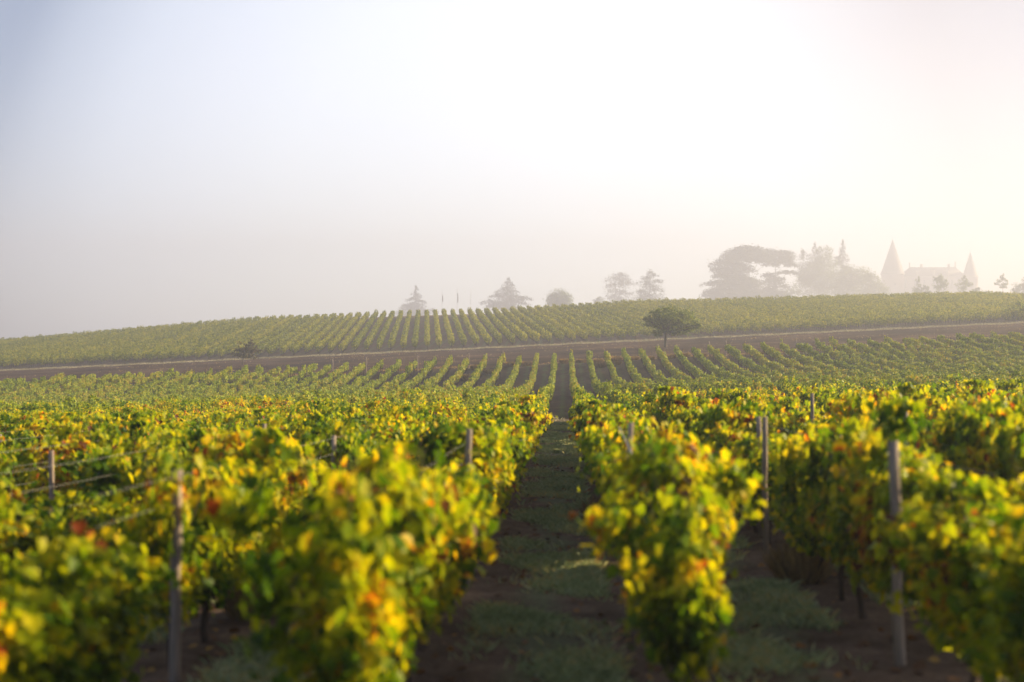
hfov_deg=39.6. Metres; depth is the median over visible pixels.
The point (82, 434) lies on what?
grapevine
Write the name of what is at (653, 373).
vine row
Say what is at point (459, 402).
vine row
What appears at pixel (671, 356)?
dry weed
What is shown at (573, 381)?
vine row
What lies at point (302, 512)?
grapevine
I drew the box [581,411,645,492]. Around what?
grapevine
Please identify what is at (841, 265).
conifer tree
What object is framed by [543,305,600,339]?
vine row
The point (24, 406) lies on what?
vine row
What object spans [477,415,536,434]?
grapevine
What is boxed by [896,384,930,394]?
grapevine
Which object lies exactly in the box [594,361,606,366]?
dry weed
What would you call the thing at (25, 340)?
vine row
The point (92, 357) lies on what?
vine row
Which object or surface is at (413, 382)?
vine row
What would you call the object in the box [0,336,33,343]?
vine row
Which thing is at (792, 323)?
vine row
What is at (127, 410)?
grapevine
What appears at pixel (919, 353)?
vine row
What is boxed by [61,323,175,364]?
vine row
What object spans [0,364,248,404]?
vine row
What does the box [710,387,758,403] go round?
grapevine
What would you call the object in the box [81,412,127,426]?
grapevine
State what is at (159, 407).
vine row
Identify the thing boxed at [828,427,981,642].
grapevine
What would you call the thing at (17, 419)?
grapevine
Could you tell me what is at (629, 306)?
vine row
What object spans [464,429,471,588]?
vine post
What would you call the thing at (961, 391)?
grapevine
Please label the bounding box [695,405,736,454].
grapevine
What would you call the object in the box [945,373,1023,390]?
vine row
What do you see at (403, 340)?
vine row
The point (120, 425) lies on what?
grapevine
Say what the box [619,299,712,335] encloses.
vine row
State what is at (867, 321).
vine row
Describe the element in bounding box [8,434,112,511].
grapevine
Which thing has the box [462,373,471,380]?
dry weed
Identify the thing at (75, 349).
vine row
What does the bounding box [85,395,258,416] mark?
vine row
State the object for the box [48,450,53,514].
vine post
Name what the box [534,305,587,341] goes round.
vine row
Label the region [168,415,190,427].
grapevine
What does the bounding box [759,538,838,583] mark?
dry weed
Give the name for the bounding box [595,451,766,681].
grapevine
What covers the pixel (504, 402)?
grapevine
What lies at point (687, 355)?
dry weed
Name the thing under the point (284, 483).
grapevine
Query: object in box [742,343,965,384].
vine row
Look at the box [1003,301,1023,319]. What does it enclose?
edge tree
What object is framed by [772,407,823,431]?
grapevine
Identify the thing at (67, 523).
grapevine
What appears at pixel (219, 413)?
grapevine
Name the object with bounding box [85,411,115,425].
grapevine
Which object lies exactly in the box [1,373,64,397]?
vine row
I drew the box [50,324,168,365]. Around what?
vine row
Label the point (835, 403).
grapevine
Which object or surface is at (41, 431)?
grapevine
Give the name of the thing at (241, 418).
grapevine
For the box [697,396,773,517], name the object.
grapevine
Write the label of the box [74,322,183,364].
vine row
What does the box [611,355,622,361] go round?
dry weed
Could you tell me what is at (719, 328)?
vine row
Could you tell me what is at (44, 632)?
grapevine
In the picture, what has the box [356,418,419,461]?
grapevine
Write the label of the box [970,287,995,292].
hedge
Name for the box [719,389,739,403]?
grapevine
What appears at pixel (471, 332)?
vine row
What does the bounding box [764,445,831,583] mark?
grapevine
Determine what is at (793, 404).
grapevine
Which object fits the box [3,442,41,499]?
grapevine
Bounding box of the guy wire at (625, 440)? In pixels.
[619,427,631,453]
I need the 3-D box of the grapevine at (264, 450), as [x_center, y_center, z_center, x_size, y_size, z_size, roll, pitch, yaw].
[-2.595,1.761,13.339,1.123,1.968,2.276,0,0,-15]
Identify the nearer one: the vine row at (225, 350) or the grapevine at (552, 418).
the grapevine at (552, 418)
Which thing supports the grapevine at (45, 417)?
on the ground at (490, 665)
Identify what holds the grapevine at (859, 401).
on the ground at (490, 665)
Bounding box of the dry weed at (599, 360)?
[593,358,604,362]
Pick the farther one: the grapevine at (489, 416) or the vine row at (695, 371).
the vine row at (695, 371)
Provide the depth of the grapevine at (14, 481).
21.91 m
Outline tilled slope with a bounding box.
[1,342,1023,418]
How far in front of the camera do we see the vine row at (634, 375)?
123.59 m
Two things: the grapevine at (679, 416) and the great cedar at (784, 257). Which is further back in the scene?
the great cedar at (784, 257)
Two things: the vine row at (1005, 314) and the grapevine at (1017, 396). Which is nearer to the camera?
the grapevine at (1017, 396)
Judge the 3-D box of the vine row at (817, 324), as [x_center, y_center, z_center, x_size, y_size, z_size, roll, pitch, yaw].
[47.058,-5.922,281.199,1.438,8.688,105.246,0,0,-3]
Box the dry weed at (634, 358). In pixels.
[630,356,639,359]
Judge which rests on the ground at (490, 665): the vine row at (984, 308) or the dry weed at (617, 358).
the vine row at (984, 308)
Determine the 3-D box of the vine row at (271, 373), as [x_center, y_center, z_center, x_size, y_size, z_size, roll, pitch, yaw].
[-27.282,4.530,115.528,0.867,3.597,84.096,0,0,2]
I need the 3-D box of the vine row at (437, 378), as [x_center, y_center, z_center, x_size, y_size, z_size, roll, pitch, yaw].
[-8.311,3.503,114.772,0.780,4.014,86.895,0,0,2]
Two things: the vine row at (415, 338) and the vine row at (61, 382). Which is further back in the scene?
the vine row at (415, 338)
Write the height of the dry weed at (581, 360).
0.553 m
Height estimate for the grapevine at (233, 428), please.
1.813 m
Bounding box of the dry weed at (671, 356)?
[664,353,674,358]
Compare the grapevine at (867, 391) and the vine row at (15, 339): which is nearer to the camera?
the grapevine at (867, 391)
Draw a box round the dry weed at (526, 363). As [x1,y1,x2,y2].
[521,361,532,365]
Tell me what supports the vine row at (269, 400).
on the ground at (490, 665)
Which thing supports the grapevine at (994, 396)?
on the ground at (490, 665)
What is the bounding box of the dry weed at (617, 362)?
[613,361,621,364]
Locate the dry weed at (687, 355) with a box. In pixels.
[682,352,691,357]
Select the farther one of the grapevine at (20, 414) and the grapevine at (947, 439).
the grapevine at (20, 414)
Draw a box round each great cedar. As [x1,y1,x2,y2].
[699,243,775,300]
[754,248,798,299]
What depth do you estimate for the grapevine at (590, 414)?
25.45 m
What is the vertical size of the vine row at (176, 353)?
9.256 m
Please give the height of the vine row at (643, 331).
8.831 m
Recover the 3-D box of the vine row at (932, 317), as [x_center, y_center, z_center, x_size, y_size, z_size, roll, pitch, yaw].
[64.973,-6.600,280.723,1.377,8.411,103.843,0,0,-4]
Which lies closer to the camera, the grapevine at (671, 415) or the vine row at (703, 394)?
the grapevine at (671, 415)
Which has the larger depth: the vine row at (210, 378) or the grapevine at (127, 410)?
the vine row at (210, 378)
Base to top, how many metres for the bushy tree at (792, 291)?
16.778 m
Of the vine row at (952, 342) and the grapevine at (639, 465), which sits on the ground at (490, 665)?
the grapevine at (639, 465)
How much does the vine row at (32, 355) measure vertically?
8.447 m
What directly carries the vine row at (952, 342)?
on the tilled slope
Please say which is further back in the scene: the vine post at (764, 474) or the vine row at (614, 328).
the vine row at (614, 328)
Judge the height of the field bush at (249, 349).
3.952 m
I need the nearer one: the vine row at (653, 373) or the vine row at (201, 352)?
the vine row at (653, 373)
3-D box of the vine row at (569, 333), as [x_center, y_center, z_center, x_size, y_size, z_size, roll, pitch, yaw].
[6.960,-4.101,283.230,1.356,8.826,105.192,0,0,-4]
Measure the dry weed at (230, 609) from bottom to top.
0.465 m
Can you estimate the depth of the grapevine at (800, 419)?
26.01 m
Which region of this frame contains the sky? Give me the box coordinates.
[0,0,1023,338]
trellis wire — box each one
[1,413,371,473]
[98,428,376,495]
[754,422,996,475]
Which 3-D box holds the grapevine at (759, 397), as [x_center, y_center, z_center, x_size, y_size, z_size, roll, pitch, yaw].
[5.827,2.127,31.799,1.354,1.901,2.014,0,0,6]
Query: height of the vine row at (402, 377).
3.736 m
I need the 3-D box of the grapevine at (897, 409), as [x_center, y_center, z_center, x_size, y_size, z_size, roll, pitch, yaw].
[3.234,1.539,12.535,1.146,2.129,1.629,0,0,13]
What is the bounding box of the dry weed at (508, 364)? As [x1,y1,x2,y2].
[503,361,514,366]
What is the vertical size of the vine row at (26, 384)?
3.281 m
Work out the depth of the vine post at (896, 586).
10.52 m
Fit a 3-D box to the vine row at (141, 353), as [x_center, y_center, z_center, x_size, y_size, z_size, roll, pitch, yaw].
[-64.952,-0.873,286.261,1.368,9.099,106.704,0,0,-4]
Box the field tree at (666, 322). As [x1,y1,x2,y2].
[642,304,700,346]
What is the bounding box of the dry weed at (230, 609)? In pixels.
[212,579,295,619]
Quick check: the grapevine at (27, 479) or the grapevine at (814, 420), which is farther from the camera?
the grapevine at (814, 420)
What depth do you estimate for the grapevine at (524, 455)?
20.19 m
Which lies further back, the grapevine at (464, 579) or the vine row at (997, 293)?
the vine row at (997, 293)
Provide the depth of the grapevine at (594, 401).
31.55 m
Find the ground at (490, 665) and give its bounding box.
[0,293,1023,681]
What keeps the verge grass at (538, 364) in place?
on the tilled slope
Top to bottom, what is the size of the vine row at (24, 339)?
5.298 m
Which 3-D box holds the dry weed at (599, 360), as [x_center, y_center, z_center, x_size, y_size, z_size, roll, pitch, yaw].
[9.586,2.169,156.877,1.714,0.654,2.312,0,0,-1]
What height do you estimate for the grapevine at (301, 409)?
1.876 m
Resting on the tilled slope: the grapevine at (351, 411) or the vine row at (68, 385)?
the vine row at (68, 385)
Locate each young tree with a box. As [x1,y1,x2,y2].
[912,276,924,293]
[932,274,948,291]
[954,275,972,292]
[993,273,1007,291]
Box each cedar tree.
[480,278,533,310]
[601,272,636,302]
[629,269,664,302]
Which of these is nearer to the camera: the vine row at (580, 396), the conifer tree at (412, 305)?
the vine row at (580, 396)
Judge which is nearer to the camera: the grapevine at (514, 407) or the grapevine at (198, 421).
the grapevine at (514, 407)
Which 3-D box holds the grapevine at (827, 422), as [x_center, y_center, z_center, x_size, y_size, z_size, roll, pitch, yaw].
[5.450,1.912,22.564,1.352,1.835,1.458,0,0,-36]
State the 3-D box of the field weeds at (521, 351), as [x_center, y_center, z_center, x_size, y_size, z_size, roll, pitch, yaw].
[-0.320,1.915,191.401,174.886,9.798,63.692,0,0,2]
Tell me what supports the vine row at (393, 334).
on the ground at (490, 665)
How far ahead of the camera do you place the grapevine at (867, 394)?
28.46 m
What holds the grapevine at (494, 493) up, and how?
on the ground at (490, 665)
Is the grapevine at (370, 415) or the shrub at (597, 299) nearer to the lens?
the grapevine at (370, 415)
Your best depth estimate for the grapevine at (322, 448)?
18.96 m
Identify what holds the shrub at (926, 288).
on the ground at (490, 665)
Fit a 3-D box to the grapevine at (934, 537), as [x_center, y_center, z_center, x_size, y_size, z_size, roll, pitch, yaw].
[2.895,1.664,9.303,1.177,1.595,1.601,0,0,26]
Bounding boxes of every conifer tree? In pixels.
[395,285,438,315]
[795,242,821,294]
[832,239,851,273]
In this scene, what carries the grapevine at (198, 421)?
on the ground at (490, 665)
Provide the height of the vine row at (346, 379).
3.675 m
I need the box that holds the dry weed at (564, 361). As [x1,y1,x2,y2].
[558,358,568,363]
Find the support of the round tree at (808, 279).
on the ground at (490, 665)
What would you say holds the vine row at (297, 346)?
on the ground at (490, 665)
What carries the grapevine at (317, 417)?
on the ground at (490, 665)
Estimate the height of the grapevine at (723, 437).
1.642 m
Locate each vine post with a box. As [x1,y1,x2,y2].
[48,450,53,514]
[169,470,182,681]
[331,435,335,469]
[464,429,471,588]
[615,422,633,583]
[756,417,762,535]
[762,416,768,554]
[810,393,813,422]
[888,441,905,665]
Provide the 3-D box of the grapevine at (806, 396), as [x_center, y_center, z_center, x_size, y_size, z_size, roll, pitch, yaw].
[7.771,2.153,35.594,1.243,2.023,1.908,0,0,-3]
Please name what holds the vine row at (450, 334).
on the ground at (490, 665)
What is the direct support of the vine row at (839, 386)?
on the ground at (490, 665)
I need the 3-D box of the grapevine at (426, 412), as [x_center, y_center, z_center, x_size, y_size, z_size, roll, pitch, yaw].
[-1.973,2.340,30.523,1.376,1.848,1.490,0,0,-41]
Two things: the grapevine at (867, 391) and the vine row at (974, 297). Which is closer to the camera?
the grapevine at (867, 391)
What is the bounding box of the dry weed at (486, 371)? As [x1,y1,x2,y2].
[482,368,494,373]
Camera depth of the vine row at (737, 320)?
260.64 m
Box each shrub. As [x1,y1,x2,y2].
[593,296,603,303]
[922,285,931,292]
[1010,277,1023,292]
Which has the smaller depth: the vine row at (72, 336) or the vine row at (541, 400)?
the vine row at (541, 400)
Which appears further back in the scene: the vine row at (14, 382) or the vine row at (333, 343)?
the vine row at (333, 343)
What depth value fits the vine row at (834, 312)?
258.37 m
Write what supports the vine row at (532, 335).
on the ground at (490, 665)
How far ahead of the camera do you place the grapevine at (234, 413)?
37.28 m
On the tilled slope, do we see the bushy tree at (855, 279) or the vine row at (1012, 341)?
the vine row at (1012, 341)
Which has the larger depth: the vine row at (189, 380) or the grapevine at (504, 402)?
the vine row at (189, 380)
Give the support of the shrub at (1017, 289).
on the ground at (490, 665)
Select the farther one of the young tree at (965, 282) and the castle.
the castle
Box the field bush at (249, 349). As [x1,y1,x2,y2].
[227,339,262,364]
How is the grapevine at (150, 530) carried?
on the ground at (490, 665)
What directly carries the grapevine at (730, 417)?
on the ground at (490, 665)
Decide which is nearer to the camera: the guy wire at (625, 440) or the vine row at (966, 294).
the guy wire at (625, 440)
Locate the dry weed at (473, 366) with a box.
[469,364,477,368]
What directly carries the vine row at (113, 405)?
on the ground at (490, 665)
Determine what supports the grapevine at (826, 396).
on the ground at (490, 665)
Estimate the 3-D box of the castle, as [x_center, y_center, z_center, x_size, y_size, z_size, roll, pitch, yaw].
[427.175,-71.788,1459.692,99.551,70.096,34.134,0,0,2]
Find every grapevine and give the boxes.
[0,409,32,423]
[0,414,39,434]
[0,428,42,455]
[0,435,38,453]
[0,444,29,499]
[0,454,17,498]
[0,457,20,481]
[0,476,32,574]
[0,485,71,573]
[0,520,140,681]
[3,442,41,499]
[5,418,68,448]
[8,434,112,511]
[9,409,52,425]
[10,497,107,558]
[13,533,181,681]
[31,410,69,426]
[39,485,141,568]
[43,424,109,446]
[48,411,129,497]
[48,412,92,427]
[53,427,157,460]
[54,415,104,434]
[63,411,85,419]
[78,441,180,566]
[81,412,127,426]
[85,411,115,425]
[105,414,198,439]
[107,442,240,666]
[112,426,190,484]
[117,408,174,429]
[121,408,160,420]
[122,420,167,449]
[134,428,209,460]
[151,406,193,428]
[153,456,278,642]
[159,422,188,438]
[161,427,233,451]
[163,422,220,439]
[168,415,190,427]
[183,425,296,618]
[185,416,204,427]
[185,450,451,681]
[189,419,255,445]
[195,412,225,424]
[204,411,256,420]
[204,414,254,442]
[211,413,261,436]
[215,428,326,575]
[237,413,277,426]
[242,411,261,416]
[246,431,318,461]
[253,407,289,421]
[264,413,317,461]
[275,411,305,424]
[276,411,325,459]
[279,405,316,416]
[283,429,498,681]
[283,453,342,582]
[290,397,333,414]
[292,469,339,560]
[293,413,333,459]
[294,400,329,420]
[297,427,370,471]
[304,419,403,457]
[312,466,497,681]
[314,419,377,460]
[316,455,359,490]
[320,403,365,420]
[324,410,366,424]
[324,416,346,426]
[344,411,419,458]
[346,405,384,418]
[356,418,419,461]
[361,400,402,412]
[361,413,424,460]
[376,404,430,468]
[387,403,449,467]
[405,410,446,421]
[409,419,512,537]
[414,414,511,536]
[415,471,485,650]
[416,401,470,422]
[422,403,466,422]
[422,459,493,545]
[429,410,445,421]
[432,488,501,630]
[436,425,519,517]
[445,422,536,521]
[464,432,533,534]
[469,413,542,512]
[472,405,545,472]
[472,447,511,559]
[473,401,539,441]
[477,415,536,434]
[483,422,525,494]
[484,405,535,465]
[491,393,541,413]
[516,394,553,448]
[522,425,546,469]
[531,416,557,453]
[567,424,589,465]
[568,403,630,470]
[568,432,599,486]
[568,480,738,681]
[570,399,612,419]
[572,399,609,428]
[576,452,629,554]
[577,416,696,502]
[578,422,654,464]
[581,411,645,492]
[582,394,609,405]
[586,409,654,491]
[587,404,643,426]
[589,402,649,425]
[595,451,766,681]
[599,434,716,563]
[609,426,737,577]
[637,386,676,428]
[641,385,695,430]
[641,401,656,432]
[654,386,696,421]
[665,404,696,432]
[667,400,727,441]
[668,398,708,415]
[670,393,726,433]
[684,404,718,440]
[688,419,732,509]
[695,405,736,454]
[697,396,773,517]
[703,420,802,533]
[708,398,798,524]
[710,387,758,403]
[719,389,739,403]
[726,426,790,543]
[739,390,783,406]
[750,394,794,404]
[754,397,783,413]
[757,422,843,542]
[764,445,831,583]
[767,413,879,600]
[772,391,835,419]
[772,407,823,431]
[788,411,831,434]
[792,416,827,433]
[793,386,836,405]
[803,387,847,410]
[803,417,826,433]
[812,398,943,618]
[815,389,864,408]
[818,389,882,413]
[822,414,858,436]
[824,399,861,424]
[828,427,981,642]
[832,387,922,421]
[836,387,886,399]
[851,392,884,405]
[859,392,897,414]
[867,466,1023,681]
[872,412,953,434]
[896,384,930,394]
[897,382,964,414]
[901,421,952,516]
[915,395,1023,514]
[923,396,967,422]
[927,388,968,400]
[935,393,1021,429]
[938,398,1023,534]
[944,387,967,394]
[945,495,1023,681]
[950,385,1011,400]
[961,395,1011,417]
[962,378,1013,398]
[980,412,1023,538]
[982,390,1021,401]
[997,378,1022,392]
[1002,457,1023,679]
[1003,393,1023,413]
[1004,392,1023,404]
[1010,386,1023,396]
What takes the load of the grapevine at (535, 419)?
on the ground at (490, 665)
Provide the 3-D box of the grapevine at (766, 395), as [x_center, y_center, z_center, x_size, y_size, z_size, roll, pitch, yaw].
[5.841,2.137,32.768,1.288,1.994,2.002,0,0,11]
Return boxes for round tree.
[542,288,573,306]
[790,245,845,296]
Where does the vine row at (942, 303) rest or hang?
on the ground at (490, 665)
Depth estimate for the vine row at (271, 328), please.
278.87 m
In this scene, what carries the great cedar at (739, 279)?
on the ground at (490, 665)
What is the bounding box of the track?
[6,322,1023,370]
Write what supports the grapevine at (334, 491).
on the ground at (490, 665)
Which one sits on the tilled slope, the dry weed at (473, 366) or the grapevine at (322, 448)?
the dry weed at (473, 366)
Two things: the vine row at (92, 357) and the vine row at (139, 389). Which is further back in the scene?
the vine row at (92, 357)
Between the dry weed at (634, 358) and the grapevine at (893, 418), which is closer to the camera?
the grapevine at (893, 418)
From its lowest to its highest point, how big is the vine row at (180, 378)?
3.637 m
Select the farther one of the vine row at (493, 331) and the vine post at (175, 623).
the vine row at (493, 331)
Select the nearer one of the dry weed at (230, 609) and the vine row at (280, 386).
the dry weed at (230, 609)
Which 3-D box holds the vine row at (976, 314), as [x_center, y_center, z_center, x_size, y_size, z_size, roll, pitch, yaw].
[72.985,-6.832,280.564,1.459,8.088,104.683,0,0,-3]
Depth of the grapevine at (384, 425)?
22.55 m
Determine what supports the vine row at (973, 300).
on the ground at (490, 665)
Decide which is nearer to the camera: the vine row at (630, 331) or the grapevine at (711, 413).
the grapevine at (711, 413)
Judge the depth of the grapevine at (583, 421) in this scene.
26.34 m
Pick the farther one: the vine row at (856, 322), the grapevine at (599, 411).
the vine row at (856, 322)
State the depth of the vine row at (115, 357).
265.05 m
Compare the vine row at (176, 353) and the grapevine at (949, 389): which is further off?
the vine row at (176, 353)
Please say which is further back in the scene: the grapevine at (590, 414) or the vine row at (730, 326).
the vine row at (730, 326)
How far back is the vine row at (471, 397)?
95.53 m
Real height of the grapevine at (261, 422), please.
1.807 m
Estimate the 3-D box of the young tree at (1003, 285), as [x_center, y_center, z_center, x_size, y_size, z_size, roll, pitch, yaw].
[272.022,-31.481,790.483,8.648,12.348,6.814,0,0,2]
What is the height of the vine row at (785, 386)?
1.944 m
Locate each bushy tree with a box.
[782,284,801,297]
[824,264,871,297]
[855,270,890,294]
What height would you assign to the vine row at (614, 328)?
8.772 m
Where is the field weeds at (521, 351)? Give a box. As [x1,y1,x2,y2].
[4,324,1023,376]
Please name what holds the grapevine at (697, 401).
on the ground at (490, 665)
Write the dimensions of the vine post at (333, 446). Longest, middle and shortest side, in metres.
1.840 x 0.080 x 0.080 m
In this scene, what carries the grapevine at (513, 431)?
on the ground at (490, 665)
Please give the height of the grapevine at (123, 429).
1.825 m
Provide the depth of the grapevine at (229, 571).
12.05 m
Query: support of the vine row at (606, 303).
on the ground at (490, 665)
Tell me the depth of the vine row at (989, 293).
310.77 m
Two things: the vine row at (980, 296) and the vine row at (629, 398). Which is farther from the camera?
the vine row at (980, 296)
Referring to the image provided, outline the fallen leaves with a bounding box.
[129,459,1006,681]
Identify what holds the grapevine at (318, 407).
on the ground at (490, 665)
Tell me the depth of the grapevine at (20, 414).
36.80 m
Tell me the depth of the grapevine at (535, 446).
34.99 m
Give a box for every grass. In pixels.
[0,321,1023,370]
[15,343,967,386]
[104,421,1009,681]
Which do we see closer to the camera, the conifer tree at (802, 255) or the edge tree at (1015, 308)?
the edge tree at (1015, 308)
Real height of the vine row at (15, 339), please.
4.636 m
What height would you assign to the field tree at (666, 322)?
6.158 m
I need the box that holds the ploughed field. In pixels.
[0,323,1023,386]
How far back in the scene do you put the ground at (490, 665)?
12.53 m
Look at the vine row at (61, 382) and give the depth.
148.68 m
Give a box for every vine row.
[0,327,125,367]
[0,328,116,365]
[0,330,93,352]
[0,330,100,357]
[0,331,76,351]
[0,333,67,348]
[0,334,56,348]
[0,335,27,342]
[0,335,50,348]
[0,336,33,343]
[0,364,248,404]
[0,365,297,412]
[0,374,76,400]
[0,376,45,395]
[0,377,25,390]
[0,378,14,390]
[0,401,58,414]
[1,329,109,357]
[1,334,42,344]
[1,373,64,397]
[1,374,95,401]
[2,327,132,367]
[2,331,87,350]
[2,371,130,404]
[7,366,281,410]
[7,373,111,402]
[7,400,95,417]
[8,368,212,402]
[11,400,133,417]
[13,326,141,366]
[15,365,263,406]
[16,363,317,410]
[21,371,163,404]
[26,326,151,367]
[27,397,209,417]
[30,371,144,402]
[32,365,231,403]
[39,324,161,366]
[49,369,194,402]
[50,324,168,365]
[52,364,331,410]
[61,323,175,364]
[68,368,178,401]
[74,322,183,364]
[80,399,179,415]
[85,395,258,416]
[87,322,193,364]
[89,362,348,408]
[98,320,202,363]
[112,320,210,363]
[122,320,217,362]
[127,362,365,409]
[133,319,225,362]
[135,395,295,421]
[145,318,234,361]
[157,316,243,360]
[163,359,383,406]
[168,317,251,360]
[181,316,260,359]
[185,393,342,420]
[194,316,268,358]
[201,358,401,405]
[207,315,276,359]
[218,314,284,358]
[230,314,293,357]
[242,314,301,354]
[243,359,417,406]
[254,314,310,356]
[261,398,374,416]
[266,313,319,355]
[275,356,436,402]
[279,314,327,354]
[289,313,335,354]
[304,313,343,353]
[312,355,452,403]
[314,312,352,354]
[327,312,361,353]
[338,311,369,351]
[339,387,427,410]
[350,357,469,406]
[351,309,377,351]
[364,311,386,351]
[377,310,394,350]
[387,310,402,350]
[388,355,487,403]
[400,309,411,347]
[411,309,420,347]
[411,395,466,409]
[424,310,430,345]
[424,353,505,402]
[432,309,441,347]
[441,308,454,347]
[450,308,466,346]
[459,308,478,345]
[462,355,521,405]
[465,391,507,418]
[467,307,491,345]
[475,308,501,345]
[484,307,514,344]
[492,307,527,343]
[500,352,538,405]
[501,307,540,343]
[509,306,551,343]
[517,305,564,341]
[526,305,575,341]
[527,391,549,425]
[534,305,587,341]
[537,353,557,404]
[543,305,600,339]
[553,304,613,337]
[561,304,626,339]
[568,349,584,398]
[568,386,595,419]
[569,303,638,336]
[578,303,651,336]
[585,302,662,337]
[586,351,621,405]
[594,302,672,337]
[602,300,685,336]
[603,351,660,399]
[610,387,648,417]
[612,300,700,336]
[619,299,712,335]
[621,347,696,397]
[629,300,724,334]
[637,299,736,333]
[638,349,737,392]
[647,299,749,333]
[653,298,762,333]
[656,345,773,392]
[663,297,774,332]
[671,298,787,331]
[673,346,811,394]
[680,298,800,330]
[688,298,810,330]
[691,347,851,387]
[696,385,792,403]
[697,297,826,329]
[707,344,879,388]
[708,298,837,327]
[715,298,849,328]
[724,344,921,388]
[725,297,861,327]
[733,297,873,327]
[740,296,886,327]
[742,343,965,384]
[743,383,861,398]
[748,296,899,326]
[755,295,910,325]
[760,342,1004,385]
[767,296,925,325]
[775,295,935,324]
[780,338,1023,381]
[780,375,862,395]
[785,295,947,324]
[793,296,963,323]
[796,342,1023,378]
[802,295,973,322]
[809,295,987,322]
[814,338,1023,377]
[816,295,999,320]
[817,379,955,393]
[827,294,1010,319]
[829,336,1020,375]
[835,294,1023,320]
[842,293,1023,318]
[847,338,1023,373]
[851,294,1017,314]
[859,293,1023,309]
[865,379,950,392]
[867,337,1023,373]
[869,293,1020,307]
[878,293,1022,306]
[884,334,1021,370]
[889,293,1018,306]
[895,293,1022,305]
[901,292,1022,302]
[902,337,1015,368]
[916,292,1023,301]
[916,378,973,391]
[919,336,1023,365]
[921,291,1023,300]
[930,291,1023,300]
[936,335,1023,361]
[941,292,1021,299]
[945,290,1023,299]
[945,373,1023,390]
[955,291,1019,296]
[956,333,1023,356]
[963,291,1023,297]
[969,332,1023,356]
[970,291,1023,295]
[990,331,1023,347]
[1008,332,1023,341]
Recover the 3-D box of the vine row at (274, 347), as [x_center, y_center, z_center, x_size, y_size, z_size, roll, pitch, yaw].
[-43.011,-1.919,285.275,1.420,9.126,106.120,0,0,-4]
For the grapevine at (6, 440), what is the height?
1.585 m
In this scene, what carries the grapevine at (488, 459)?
on the ground at (490, 665)
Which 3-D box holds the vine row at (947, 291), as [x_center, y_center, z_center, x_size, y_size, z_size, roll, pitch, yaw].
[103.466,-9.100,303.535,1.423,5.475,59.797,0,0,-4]
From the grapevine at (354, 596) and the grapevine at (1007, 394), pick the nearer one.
the grapevine at (354, 596)
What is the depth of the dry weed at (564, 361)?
157.15 m
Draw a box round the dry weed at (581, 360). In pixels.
[576,358,586,362]
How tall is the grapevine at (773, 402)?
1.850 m
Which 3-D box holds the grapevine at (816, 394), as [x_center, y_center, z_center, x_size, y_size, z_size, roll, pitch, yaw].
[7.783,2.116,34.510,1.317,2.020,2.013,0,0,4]
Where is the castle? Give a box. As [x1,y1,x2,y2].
[880,237,978,295]
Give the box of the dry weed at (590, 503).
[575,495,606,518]
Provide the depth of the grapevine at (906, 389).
25.20 m
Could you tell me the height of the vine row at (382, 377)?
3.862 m
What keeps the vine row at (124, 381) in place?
on the tilled slope
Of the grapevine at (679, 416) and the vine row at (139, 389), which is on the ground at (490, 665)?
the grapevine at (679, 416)
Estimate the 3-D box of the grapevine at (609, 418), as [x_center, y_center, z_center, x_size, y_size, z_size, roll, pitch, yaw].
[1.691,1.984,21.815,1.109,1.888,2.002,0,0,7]
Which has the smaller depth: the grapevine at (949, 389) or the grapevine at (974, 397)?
the grapevine at (974, 397)
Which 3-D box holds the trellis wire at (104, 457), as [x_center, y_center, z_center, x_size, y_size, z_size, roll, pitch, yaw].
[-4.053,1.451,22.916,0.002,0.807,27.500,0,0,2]
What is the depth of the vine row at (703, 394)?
59.77 m
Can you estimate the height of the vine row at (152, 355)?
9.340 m
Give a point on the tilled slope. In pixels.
(561, 403)
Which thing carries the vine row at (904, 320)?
on the ground at (490, 665)
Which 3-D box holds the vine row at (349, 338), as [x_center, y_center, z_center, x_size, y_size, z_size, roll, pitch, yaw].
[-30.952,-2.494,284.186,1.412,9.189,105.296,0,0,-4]
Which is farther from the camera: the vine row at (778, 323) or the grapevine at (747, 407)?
the vine row at (778, 323)
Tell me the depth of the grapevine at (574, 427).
27.51 m
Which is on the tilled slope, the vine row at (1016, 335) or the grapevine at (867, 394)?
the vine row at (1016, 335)
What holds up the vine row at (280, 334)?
on the ground at (490, 665)
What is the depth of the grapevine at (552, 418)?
37.71 m
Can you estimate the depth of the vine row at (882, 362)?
128.21 m
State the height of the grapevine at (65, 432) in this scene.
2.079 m
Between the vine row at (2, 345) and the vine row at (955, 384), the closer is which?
the vine row at (955, 384)
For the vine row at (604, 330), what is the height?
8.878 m
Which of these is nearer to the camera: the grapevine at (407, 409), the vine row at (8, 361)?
the grapevine at (407, 409)
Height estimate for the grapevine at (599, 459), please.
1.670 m
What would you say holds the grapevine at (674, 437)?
on the ground at (490, 665)
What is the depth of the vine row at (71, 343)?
282.36 m
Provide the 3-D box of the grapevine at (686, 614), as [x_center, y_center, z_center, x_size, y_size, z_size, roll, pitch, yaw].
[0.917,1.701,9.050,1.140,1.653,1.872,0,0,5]
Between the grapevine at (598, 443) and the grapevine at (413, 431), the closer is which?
the grapevine at (598, 443)
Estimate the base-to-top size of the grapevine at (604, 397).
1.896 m
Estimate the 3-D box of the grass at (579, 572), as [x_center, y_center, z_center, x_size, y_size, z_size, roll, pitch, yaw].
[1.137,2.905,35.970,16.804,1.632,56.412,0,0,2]

